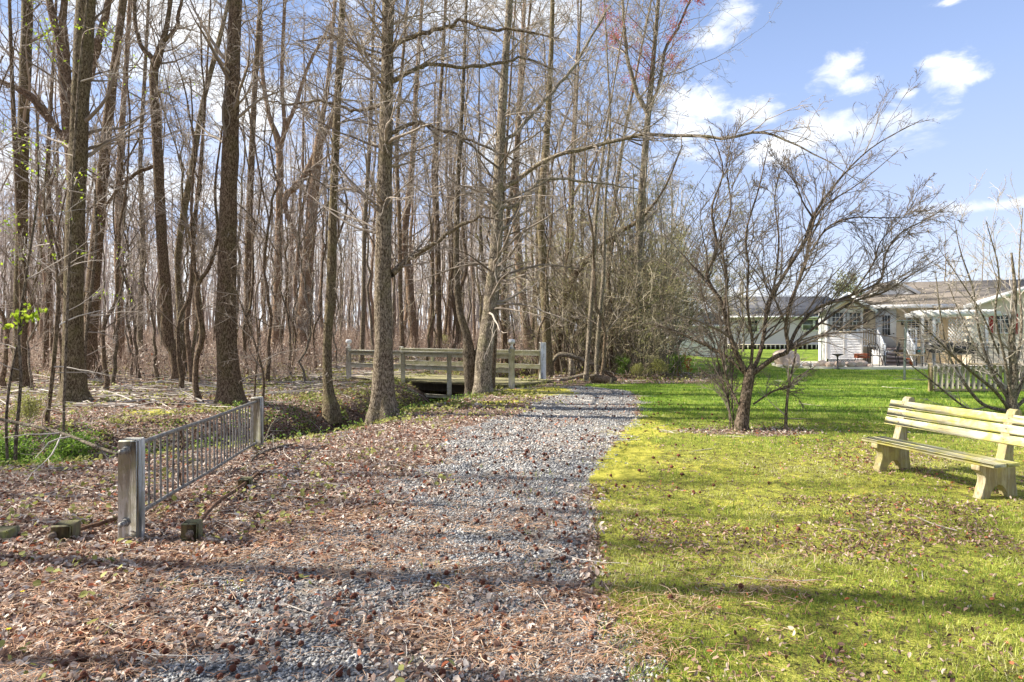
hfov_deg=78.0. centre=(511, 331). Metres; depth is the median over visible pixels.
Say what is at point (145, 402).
fallen branch
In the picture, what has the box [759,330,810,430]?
sapling
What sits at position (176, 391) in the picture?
fallen twigs
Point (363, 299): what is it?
tall tree
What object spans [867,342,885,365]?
garden chair
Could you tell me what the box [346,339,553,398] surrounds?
footbridge
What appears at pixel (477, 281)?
young tree
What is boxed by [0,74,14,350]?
woodland tree
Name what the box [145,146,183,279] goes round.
woodland tree
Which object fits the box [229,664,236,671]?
seed cone
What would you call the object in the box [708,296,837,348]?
grey house
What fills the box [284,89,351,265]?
woodland tree
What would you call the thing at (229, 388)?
tall tree
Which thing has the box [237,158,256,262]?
woodland tree
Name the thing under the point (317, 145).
tall tree
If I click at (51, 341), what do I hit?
young tree
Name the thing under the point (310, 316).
young tree
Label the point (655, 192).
edge tree
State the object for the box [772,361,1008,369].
patio
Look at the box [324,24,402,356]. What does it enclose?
woodland tree
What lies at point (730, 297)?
edge tree
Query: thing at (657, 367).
leafy bush
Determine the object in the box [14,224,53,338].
young tree
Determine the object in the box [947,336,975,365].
smoker grill
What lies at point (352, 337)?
undergrowth
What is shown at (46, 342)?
tall tree
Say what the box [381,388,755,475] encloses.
distant cones
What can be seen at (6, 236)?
woodland tree
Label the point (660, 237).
edge tree
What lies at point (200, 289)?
young tree
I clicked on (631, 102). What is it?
tall tree
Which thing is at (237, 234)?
woodland tree
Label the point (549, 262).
young tree
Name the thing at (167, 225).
woodland tree
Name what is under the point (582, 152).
woodland tree
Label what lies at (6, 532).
wooden plank
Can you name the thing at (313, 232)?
young tree
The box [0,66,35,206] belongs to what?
woodland tree
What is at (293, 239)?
woodland tree
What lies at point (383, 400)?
tall tree
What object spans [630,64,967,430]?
spreading tree
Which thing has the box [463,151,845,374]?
thicket shrub
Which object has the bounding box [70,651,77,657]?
seed cone
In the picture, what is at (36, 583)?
ground sprouts
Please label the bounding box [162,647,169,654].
seed cone
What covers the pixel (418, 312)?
young tree
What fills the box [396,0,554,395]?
twin stem tree
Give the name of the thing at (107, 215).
woodland tree
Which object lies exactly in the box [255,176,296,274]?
woodland tree
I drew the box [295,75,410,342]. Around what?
woodland tree
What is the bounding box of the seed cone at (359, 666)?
[356,663,362,671]
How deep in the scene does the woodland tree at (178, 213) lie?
38.97 m
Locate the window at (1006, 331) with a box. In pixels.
[995,314,1010,333]
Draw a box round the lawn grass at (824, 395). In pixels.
[583,367,1023,460]
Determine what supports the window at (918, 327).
in the tan house at (892, 329)
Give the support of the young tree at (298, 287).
on the ground at (638, 479)
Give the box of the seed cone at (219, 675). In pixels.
[217,673,223,679]
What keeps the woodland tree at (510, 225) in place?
on the ground at (638, 479)
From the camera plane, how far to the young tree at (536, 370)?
22.82 m
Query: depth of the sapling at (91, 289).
15.48 m
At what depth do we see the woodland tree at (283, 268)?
42.12 m
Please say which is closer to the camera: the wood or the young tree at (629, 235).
the young tree at (629, 235)
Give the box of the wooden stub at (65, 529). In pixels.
[47,495,172,542]
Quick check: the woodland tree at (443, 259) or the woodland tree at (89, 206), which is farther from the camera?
the woodland tree at (443, 259)
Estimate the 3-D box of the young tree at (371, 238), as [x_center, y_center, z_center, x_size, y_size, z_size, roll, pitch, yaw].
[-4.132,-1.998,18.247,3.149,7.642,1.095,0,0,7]
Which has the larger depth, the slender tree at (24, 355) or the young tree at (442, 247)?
the young tree at (442, 247)
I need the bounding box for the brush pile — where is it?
[30,338,239,365]
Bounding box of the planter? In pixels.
[854,353,868,362]
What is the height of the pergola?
2.550 m
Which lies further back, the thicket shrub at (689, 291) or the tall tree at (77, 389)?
the thicket shrub at (689, 291)
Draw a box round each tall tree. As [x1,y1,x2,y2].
[0,0,68,382]
[0,0,147,370]
[1,0,177,402]
[38,0,223,351]
[45,0,218,367]
[84,0,221,379]
[158,0,315,406]
[168,0,337,355]
[173,0,345,351]
[239,0,570,425]
[242,0,396,355]
[242,0,408,423]
[288,0,463,362]
[332,0,494,359]
[339,0,486,347]
[357,0,531,359]
[404,0,595,349]
[418,0,605,362]
[480,0,607,377]
[513,0,669,353]
[539,0,782,374]
[541,0,712,365]
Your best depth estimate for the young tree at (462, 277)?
39.16 m
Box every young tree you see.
[0,0,54,389]
[0,47,23,310]
[0,92,64,354]
[0,149,65,392]
[0,173,39,366]
[0,196,13,353]
[0,236,39,341]
[2,131,65,370]
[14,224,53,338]
[21,62,111,383]
[29,153,65,325]
[33,24,160,389]
[37,208,63,344]
[45,211,62,329]
[55,120,123,306]
[60,186,103,329]
[87,109,174,379]
[87,111,148,378]
[97,104,149,384]
[99,206,174,349]
[107,0,221,388]
[110,147,159,359]
[111,152,172,376]
[126,228,136,330]
[127,198,155,325]
[132,20,217,362]
[148,191,198,378]
[166,153,204,319]
[167,204,212,343]
[168,196,214,360]
[168,208,242,324]
[169,243,188,328]
[171,197,189,318]
[173,207,215,341]
[203,243,257,351]
[204,169,243,293]
[213,95,290,376]
[214,41,304,381]
[216,149,310,373]
[236,198,244,344]
[236,207,264,359]
[237,177,294,365]
[239,170,283,354]
[259,229,292,320]
[263,160,319,368]
[263,166,343,354]
[277,237,299,328]
[278,142,345,367]
[280,67,358,328]
[282,251,298,330]
[288,150,326,363]
[290,140,342,382]
[310,161,419,362]
[311,241,322,324]
[319,174,368,367]
[333,233,352,344]
[339,243,360,345]
[396,202,447,325]
[402,231,428,359]
[403,129,448,360]
[411,224,442,326]
[420,153,460,346]
[422,156,475,348]
[436,198,476,360]
[441,229,467,337]
[443,252,474,319]
[453,212,478,346]
[454,109,511,328]
[454,168,484,314]
[463,197,528,363]
[470,179,490,302]
[474,136,538,367]
[479,180,515,326]
[505,118,570,375]
[509,92,560,375]
[515,119,584,372]
[526,172,569,335]
[547,201,564,350]
[555,128,606,368]
[563,51,645,375]
[572,195,628,310]
[573,95,633,373]
[585,223,606,340]
[606,158,635,322]
[623,197,668,359]
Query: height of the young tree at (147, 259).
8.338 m
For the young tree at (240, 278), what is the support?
on the ground at (638, 479)
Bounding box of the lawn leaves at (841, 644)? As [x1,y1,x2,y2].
[592,401,1023,681]
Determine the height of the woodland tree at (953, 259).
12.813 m
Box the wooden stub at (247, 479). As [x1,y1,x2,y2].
[238,469,264,488]
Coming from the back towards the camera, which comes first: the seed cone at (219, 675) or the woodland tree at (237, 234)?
the woodland tree at (237, 234)
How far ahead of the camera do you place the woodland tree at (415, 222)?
53.54 m
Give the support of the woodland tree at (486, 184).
on the ground at (638, 479)
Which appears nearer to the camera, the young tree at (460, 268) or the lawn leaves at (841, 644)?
the lawn leaves at (841, 644)
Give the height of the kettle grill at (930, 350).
1.291 m
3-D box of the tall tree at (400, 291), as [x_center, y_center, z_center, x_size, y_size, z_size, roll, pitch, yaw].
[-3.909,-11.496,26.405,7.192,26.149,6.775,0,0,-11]
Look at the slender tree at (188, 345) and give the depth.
18.95 m
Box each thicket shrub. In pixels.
[400,199,714,374]
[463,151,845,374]
[463,166,765,363]
[475,254,615,373]
[504,140,699,372]
[504,159,839,366]
[505,167,805,371]
[512,172,701,370]
[521,132,808,349]
[523,159,711,360]
[546,123,792,371]
[556,180,728,369]
[568,233,708,378]
[569,123,788,366]
[576,155,752,361]
[594,230,763,377]
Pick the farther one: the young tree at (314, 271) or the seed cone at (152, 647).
the young tree at (314, 271)
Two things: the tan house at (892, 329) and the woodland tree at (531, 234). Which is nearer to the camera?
the tan house at (892, 329)
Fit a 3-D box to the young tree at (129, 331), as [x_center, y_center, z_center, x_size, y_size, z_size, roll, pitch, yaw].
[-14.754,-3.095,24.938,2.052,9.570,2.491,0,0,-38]
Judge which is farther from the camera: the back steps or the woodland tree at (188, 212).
the woodland tree at (188, 212)
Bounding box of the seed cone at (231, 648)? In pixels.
[228,644,234,651]
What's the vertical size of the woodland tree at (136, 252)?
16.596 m
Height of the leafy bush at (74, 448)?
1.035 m
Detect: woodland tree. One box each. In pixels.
[0,3,71,346]
[0,13,112,210]
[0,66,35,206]
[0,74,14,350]
[0,86,53,343]
[0,112,60,148]
[0,125,53,336]
[0,176,14,268]
[0,177,37,244]
[0,179,29,332]
[0,200,6,315]
[0,205,29,313]
[0,212,14,342]
[2,185,33,321]
[3,164,44,292]
[4,160,36,299]
[8,172,42,329]
[11,25,128,315]
[28,105,66,336]
[28,176,45,334]
[29,166,55,289]
[29,178,65,306]
[52,177,65,282]
[83,65,139,296]
[84,161,109,287]
[85,137,126,341]
[85,153,101,344]
[87,112,133,331]
[91,157,156,338]
[112,126,214,331]
[114,132,169,251]
[123,183,150,331]
[127,196,156,298]
[128,24,200,335]
[128,81,190,349]
[129,163,154,268]
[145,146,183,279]
[145,212,157,322]
[163,84,214,349]
[165,104,215,301]
[167,210,186,316]
[168,104,220,342]
[189,175,269,286]
[194,36,268,346]
[194,152,217,344]
[205,132,262,275]
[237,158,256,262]
[237,179,260,279]
[240,135,284,332]
[242,173,270,312]
[244,168,271,337]
[251,213,262,327]
[254,202,268,342]
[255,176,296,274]
[255,220,272,334]
[258,157,304,343]
[258,172,323,257]
[264,134,300,335]
[264,146,300,339]
[267,88,377,343]
[268,116,344,322]
[275,0,342,319]
[277,67,328,337]
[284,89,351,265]
[284,152,348,306]
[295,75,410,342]
[317,188,342,336]
[320,172,356,338]
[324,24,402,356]
[337,171,361,345]
[337,198,367,329]
[340,81,394,343]
[343,170,368,335]
[347,154,373,343]
[349,44,443,344]
[362,158,393,273]
[369,135,421,331]
[370,137,448,348]
[393,72,485,340]
[396,130,452,272]
[400,0,468,347]
[403,200,448,260]
[414,139,448,345]
[415,49,464,342]
[421,0,492,348]
[426,162,460,314]
[431,0,490,358]
[431,111,485,324]
[434,69,474,348]
[440,135,494,294]
[444,4,500,284]
[456,103,493,344]
[485,75,525,341]
[488,85,553,344]
[508,92,552,283]
[513,70,564,341]
[517,1,627,323]
[519,109,624,333]
[520,85,581,326]
[525,158,559,311]
[538,0,658,352]
[549,104,590,303]
[559,60,611,334]
[934,222,969,280]
[971,229,1009,279]
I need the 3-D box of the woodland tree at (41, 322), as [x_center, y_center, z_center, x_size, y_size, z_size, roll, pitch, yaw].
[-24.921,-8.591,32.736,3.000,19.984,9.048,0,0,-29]
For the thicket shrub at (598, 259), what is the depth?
27.29 m
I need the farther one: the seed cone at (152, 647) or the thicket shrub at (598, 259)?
the thicket shrub at (598, 259)
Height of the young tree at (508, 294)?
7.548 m
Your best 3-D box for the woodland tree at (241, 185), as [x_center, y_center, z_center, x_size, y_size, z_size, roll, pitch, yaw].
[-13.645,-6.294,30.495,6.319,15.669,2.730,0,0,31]
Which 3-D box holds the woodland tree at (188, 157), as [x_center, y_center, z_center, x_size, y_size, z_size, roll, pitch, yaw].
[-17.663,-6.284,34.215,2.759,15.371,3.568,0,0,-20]
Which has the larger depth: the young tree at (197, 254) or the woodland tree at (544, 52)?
the woodland tree at (544, 52)
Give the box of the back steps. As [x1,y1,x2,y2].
[856,328,916,365]
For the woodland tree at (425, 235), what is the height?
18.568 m
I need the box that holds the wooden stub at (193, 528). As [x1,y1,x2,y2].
[181,482,246,541]
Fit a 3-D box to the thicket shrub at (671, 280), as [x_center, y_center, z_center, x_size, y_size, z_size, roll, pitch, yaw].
[6.711,-2.519,24.969,11.115,8.301,10.089,0,0,31]
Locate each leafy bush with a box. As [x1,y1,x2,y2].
[0,388,49,429]
[0,425,49,467]
[5,450,61,464]
[34,421,104,463]
[436,335,450,347]
[613,356,630,376]
[630,360,647,378]
[645,358,669,375]
[667,351,685,375]
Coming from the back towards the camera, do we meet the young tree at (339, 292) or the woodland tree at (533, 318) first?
the young tree at (339, 292)
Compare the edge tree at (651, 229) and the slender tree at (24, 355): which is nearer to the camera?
the slender tree at (24, 355)
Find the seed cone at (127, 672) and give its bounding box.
[124,669,131,676]
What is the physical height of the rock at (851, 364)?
0.283 m
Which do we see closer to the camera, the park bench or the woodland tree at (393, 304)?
the park bench
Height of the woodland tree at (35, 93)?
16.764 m
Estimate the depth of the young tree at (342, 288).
26.02 m
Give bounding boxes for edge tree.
[522,103,632,366]
[566,226,618,346]
[573,146,654,359]
[615,180,710,333]
[618,187,688,312]
[629,216,669,281]
[646,151,712,347]
[679,243,720,310]
[694,251,745,332]
[702,252,760,352]
[717,236,778,351]
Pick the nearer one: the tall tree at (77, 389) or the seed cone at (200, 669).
the seed cone at (200, 669)
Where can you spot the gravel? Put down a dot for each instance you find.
(311, 657)
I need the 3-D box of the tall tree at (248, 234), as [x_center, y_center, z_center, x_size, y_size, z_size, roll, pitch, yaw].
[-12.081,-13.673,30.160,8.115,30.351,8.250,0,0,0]
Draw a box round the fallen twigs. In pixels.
[0,347,988,681]
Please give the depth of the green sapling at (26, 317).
7.99 m
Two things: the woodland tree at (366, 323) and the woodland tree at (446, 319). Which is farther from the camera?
the woodland tree at (366, 323)
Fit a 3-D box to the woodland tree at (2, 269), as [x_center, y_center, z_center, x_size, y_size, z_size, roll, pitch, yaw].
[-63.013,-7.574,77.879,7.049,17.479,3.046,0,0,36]
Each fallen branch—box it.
[101,402,183,405]
[120,580,218,587]
[249,438,297,460]
[264,416,279,440]
[553,352,613,376]
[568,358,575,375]
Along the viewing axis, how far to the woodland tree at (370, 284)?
46.94 m
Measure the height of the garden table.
0.505 m
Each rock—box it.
[817,360,826,365]
[825,362,833,366]
[835,361,844,366]
[846,361,855,366]
[854,360,862,366]
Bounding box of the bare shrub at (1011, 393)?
[884,170,1023,412]
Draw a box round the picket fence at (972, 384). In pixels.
[928,363,1023,391]
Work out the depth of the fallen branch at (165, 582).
4.00 m
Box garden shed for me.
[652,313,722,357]
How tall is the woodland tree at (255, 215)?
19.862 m
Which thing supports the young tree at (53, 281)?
on the ground at (638, 479)
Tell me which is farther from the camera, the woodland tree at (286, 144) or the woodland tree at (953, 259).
the woodland tree at (953, 259)
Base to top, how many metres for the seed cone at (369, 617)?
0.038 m
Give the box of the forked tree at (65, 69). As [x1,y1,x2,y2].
[0,0,169,181]
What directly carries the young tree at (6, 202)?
on the ground at (638, 479)
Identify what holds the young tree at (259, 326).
on the ground at (638, 479)
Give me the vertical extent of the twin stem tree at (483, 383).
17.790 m
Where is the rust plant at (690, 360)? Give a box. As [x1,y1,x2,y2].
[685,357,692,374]
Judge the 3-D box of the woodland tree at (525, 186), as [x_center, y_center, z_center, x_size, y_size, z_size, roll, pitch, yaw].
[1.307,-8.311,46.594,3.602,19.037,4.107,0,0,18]
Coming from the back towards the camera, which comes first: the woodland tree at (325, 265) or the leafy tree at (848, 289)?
the leafy tree at (848, 289)
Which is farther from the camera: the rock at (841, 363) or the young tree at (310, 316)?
the rock at (841, 363)
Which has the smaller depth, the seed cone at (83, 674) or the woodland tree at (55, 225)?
the seed cone at (83, 674)
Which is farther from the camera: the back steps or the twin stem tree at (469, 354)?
the back steps
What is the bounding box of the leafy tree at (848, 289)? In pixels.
[828,266,864,297]
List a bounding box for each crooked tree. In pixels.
[90,0,250,383]
[119,72,246,402]
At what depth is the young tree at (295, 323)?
34.15 m
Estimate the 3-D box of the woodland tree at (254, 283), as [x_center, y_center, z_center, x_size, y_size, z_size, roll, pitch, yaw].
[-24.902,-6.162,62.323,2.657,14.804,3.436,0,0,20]
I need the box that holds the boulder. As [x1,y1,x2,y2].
[772,349,799,364]
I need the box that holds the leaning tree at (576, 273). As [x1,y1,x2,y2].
[553,141,693,372]
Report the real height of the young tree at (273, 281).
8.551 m
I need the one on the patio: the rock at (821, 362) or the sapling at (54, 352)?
the rock at (821, 362)
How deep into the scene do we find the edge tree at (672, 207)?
36.10 m
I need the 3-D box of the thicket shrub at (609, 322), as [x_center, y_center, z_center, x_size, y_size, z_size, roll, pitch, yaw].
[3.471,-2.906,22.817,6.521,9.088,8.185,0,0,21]
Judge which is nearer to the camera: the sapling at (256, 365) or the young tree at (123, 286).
the sapling at (256, 365)
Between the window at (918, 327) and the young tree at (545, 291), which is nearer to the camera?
the young tree at (545, 291)
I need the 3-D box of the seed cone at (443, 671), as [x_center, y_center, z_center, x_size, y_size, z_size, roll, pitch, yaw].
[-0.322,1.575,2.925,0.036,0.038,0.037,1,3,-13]
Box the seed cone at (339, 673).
[335,669,342,677]
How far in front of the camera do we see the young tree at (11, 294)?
25.25 m
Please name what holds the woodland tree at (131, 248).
on the ground at (638, 479)
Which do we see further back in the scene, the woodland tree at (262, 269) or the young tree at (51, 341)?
the woodland tree at (262, 269)
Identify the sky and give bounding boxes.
[0,0,1023,330]
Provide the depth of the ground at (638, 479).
5.15 m
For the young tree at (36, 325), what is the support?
on the ground at (638, 479)
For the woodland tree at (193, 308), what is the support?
on the ground at (638, 479)
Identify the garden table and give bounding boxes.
[897,354,923,366]
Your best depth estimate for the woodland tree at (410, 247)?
42.27 m
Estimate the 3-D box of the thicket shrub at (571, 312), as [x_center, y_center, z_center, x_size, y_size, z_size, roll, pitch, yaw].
[2.789,-2.569,25.652,11.115,8.301,10.089,0,0,-29]
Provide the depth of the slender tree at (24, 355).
17.96 m
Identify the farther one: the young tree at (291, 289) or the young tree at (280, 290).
the young tree at (291, 289)
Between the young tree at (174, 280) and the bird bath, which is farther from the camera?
the young tree at (174, 280)
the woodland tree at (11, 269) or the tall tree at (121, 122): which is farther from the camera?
the woodland tree at (11, 269)
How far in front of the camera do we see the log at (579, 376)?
20.54 m
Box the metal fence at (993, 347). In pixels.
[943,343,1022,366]
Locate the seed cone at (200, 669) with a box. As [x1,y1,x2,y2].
[196,666,203,674]
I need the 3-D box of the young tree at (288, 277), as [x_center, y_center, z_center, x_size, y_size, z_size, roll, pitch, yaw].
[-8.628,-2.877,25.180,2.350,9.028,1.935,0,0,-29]
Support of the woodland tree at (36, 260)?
on the ground at (638, 479)
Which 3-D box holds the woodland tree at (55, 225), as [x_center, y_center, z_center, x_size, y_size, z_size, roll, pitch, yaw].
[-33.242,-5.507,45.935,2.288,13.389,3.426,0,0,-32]
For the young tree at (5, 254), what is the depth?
22.10 m
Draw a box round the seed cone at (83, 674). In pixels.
[80,670,87,678]
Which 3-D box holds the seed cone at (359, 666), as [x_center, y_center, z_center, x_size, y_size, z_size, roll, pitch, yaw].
[-0.716,1.576,2.968,0.036,0.035,0.037,0,0,43]
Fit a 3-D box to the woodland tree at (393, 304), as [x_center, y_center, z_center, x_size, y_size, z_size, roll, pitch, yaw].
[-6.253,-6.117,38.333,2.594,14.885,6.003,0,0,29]
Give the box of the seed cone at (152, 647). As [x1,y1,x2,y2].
[147,643,154,650]
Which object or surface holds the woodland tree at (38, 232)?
on the ground at (638, 479)
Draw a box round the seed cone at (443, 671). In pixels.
[439,668,445,674]
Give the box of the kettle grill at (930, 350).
[924,336,944,365]
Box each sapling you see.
[0,0,212,460]
[0,113,104,465]
[0,303,47,463]
[1,140,132,423]
[37,184,140,386]
[194,234,300,397]
[221,254,295,396]
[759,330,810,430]
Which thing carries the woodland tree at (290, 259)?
on the ground at (638, 479)
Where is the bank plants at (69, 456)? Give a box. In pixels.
[0,381,494,469]
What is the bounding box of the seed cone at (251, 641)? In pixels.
[248,638,254,645]
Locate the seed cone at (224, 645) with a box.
[220,642,227,648]
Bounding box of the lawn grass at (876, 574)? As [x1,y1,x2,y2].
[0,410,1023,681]
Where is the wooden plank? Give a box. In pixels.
[0,525,19,541]
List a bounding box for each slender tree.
[0,0,58,387]
[136,0,251,383]
[148,0,315,375]
[424,0,625,388]
[549,0,694,374]
[560,0,666,379]
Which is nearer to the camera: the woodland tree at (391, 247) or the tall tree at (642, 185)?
the tall tree at (642, 185)
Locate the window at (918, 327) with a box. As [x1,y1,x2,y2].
[906,318,919,339]
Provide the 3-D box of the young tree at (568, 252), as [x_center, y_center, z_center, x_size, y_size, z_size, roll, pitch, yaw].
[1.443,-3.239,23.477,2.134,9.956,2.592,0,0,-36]
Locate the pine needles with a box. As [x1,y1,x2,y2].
[0,448,851,681]
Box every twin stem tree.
[376,0,913,396]
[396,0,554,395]
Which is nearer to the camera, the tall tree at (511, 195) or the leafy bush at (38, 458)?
the leafy bush at (38, 458)
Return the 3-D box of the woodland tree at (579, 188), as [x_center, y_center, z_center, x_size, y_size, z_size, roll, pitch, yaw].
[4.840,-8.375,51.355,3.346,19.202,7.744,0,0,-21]
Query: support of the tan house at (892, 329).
on the ground at (638, 479)
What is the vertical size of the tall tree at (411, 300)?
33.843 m
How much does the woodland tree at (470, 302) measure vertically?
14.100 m
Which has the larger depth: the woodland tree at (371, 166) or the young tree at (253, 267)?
the woodland tree at (371, 166)
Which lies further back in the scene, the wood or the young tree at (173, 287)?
the wood
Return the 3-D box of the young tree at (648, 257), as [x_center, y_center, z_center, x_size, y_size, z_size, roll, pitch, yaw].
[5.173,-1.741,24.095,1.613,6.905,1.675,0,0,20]
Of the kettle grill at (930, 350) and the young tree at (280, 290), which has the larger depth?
the kettle grill at (930, 350)
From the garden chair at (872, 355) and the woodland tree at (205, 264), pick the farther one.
the woodland tree at (205, 264)
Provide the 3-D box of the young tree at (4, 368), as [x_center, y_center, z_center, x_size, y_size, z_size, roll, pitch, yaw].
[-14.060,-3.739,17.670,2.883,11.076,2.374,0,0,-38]
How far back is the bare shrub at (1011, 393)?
12.35 m
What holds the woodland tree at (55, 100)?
on the ground at (638, 479)
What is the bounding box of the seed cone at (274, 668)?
[271,666,277,671]
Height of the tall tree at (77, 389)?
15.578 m
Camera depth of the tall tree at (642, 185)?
22.91 m
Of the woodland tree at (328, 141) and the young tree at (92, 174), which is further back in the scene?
the woodland tree at (328, 141)
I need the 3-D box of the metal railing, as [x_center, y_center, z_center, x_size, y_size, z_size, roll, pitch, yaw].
[-3.223,1.315,6.768,0.145,0.980,4.157,0,0,-9]
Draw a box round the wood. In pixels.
[0,136,695,342]
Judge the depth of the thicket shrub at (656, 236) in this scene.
26.32 m
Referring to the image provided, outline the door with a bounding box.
[875,309,895,346]
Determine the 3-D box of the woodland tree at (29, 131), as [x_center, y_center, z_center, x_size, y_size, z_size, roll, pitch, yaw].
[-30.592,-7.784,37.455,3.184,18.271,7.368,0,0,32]
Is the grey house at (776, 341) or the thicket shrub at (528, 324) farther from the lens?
the grey house at (776, 341)
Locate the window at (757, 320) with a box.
[746,319,758,332]
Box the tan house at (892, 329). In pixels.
[815,279,1023,365]
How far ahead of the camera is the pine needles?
3.69 m
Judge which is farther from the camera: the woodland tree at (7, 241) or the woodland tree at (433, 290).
the woodland tree at (7, 241)
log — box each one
[560,373,583,379]
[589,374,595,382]
[594,374,611,383]
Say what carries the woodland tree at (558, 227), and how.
on the ground at (638, 479)
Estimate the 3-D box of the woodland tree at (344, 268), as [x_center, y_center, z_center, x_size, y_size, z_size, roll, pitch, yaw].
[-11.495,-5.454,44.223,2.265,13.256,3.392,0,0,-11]
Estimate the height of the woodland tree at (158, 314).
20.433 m
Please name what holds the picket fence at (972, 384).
on the ground at (638, 479)
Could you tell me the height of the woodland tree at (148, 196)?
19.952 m
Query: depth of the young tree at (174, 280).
42.57 m
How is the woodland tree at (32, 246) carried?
on the ground at (638, 479)
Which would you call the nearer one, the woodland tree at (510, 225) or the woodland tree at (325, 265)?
the woodland tree at (510, 225)
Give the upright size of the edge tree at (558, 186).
10.812 m
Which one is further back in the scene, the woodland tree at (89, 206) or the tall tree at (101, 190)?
the woodland tree at (89, 206)
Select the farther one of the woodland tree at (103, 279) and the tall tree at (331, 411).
the woodland tree at (103, 279)
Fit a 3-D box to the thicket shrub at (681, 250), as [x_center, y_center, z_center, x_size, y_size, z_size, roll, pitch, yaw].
[6.539,-3.711,26.056,9.630,10.692,7.672,0,0,24]
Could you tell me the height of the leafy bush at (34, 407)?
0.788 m
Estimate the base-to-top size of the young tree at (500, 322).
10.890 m
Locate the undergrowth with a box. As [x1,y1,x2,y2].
[0,317,672,381]
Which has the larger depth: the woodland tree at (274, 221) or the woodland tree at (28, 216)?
the woodland tree at (274, 221)
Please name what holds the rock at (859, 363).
on the patio
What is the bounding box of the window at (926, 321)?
[924,318,938,339]
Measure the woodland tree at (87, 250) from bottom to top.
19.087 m
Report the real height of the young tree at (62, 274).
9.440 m
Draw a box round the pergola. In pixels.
[905,309,1001,365]
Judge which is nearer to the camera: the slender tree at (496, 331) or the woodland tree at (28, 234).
the slender tree at (496, 331)
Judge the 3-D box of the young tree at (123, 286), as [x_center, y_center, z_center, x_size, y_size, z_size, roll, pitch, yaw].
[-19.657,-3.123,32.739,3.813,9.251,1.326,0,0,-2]
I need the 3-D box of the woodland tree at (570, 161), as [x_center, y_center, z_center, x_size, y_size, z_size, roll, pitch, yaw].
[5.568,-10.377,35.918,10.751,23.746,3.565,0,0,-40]
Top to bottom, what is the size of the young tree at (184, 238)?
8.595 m
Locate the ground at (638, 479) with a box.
[0,331,1023,681]
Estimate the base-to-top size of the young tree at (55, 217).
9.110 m
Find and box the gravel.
[36,386,775,681]
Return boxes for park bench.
[862,396,1023,498]
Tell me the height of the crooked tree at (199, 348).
7.906 m
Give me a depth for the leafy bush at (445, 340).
35.97 m
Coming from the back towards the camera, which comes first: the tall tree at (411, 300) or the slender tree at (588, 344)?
the tall tree at (411, 300)
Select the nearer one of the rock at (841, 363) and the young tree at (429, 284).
the rock at (841, 363)
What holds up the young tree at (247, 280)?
on the ground at (638, 479)
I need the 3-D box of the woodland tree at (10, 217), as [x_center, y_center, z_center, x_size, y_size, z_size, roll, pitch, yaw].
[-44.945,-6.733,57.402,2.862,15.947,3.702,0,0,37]
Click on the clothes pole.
(904, 362)
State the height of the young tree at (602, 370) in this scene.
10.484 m
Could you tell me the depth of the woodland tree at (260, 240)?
63.49 m
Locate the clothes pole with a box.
[896,320,912,379]
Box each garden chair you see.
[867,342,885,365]
[882,342,899,365]
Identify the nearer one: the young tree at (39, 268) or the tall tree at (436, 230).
the young tree at (39, 268)
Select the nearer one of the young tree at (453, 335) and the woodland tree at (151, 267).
the young tree at (453, 335)
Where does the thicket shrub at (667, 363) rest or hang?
on the ground at (638, 479)
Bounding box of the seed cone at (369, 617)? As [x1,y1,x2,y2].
[366,615,372,620]
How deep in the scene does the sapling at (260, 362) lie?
12.58 m
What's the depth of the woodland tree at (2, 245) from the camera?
64.90 m
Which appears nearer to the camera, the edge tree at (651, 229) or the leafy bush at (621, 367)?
the leafy bush at (621, 367)
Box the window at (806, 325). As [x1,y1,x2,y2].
[802,319,813,330]
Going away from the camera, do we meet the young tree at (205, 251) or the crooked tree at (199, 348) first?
the crooked tree at (199, 348)
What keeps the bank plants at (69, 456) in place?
on the ground at (638, 479)
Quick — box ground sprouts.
[0,353,721,681]
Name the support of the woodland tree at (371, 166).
on the ground at (638, 479)
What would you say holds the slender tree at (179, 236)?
on the ground at (638, 479)
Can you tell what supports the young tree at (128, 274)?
on the ground at (638, 479)
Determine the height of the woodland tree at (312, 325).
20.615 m
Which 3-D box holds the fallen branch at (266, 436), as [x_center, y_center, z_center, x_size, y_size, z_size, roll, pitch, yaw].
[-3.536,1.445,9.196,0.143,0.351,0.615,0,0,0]
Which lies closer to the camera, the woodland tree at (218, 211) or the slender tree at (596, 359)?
the slender tree at (596, 359)
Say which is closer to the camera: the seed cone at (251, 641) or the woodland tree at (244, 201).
the seed cone at (251, 641)
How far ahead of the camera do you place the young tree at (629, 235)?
25.02 m
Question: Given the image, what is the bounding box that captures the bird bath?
[832,354,842,368]
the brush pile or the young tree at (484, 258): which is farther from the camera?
the young tree at (484, 258)
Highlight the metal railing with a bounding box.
[118,396,263,540]
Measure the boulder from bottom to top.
0.909 m
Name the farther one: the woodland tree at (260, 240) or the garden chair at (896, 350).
the woodland tree at (260, 240)

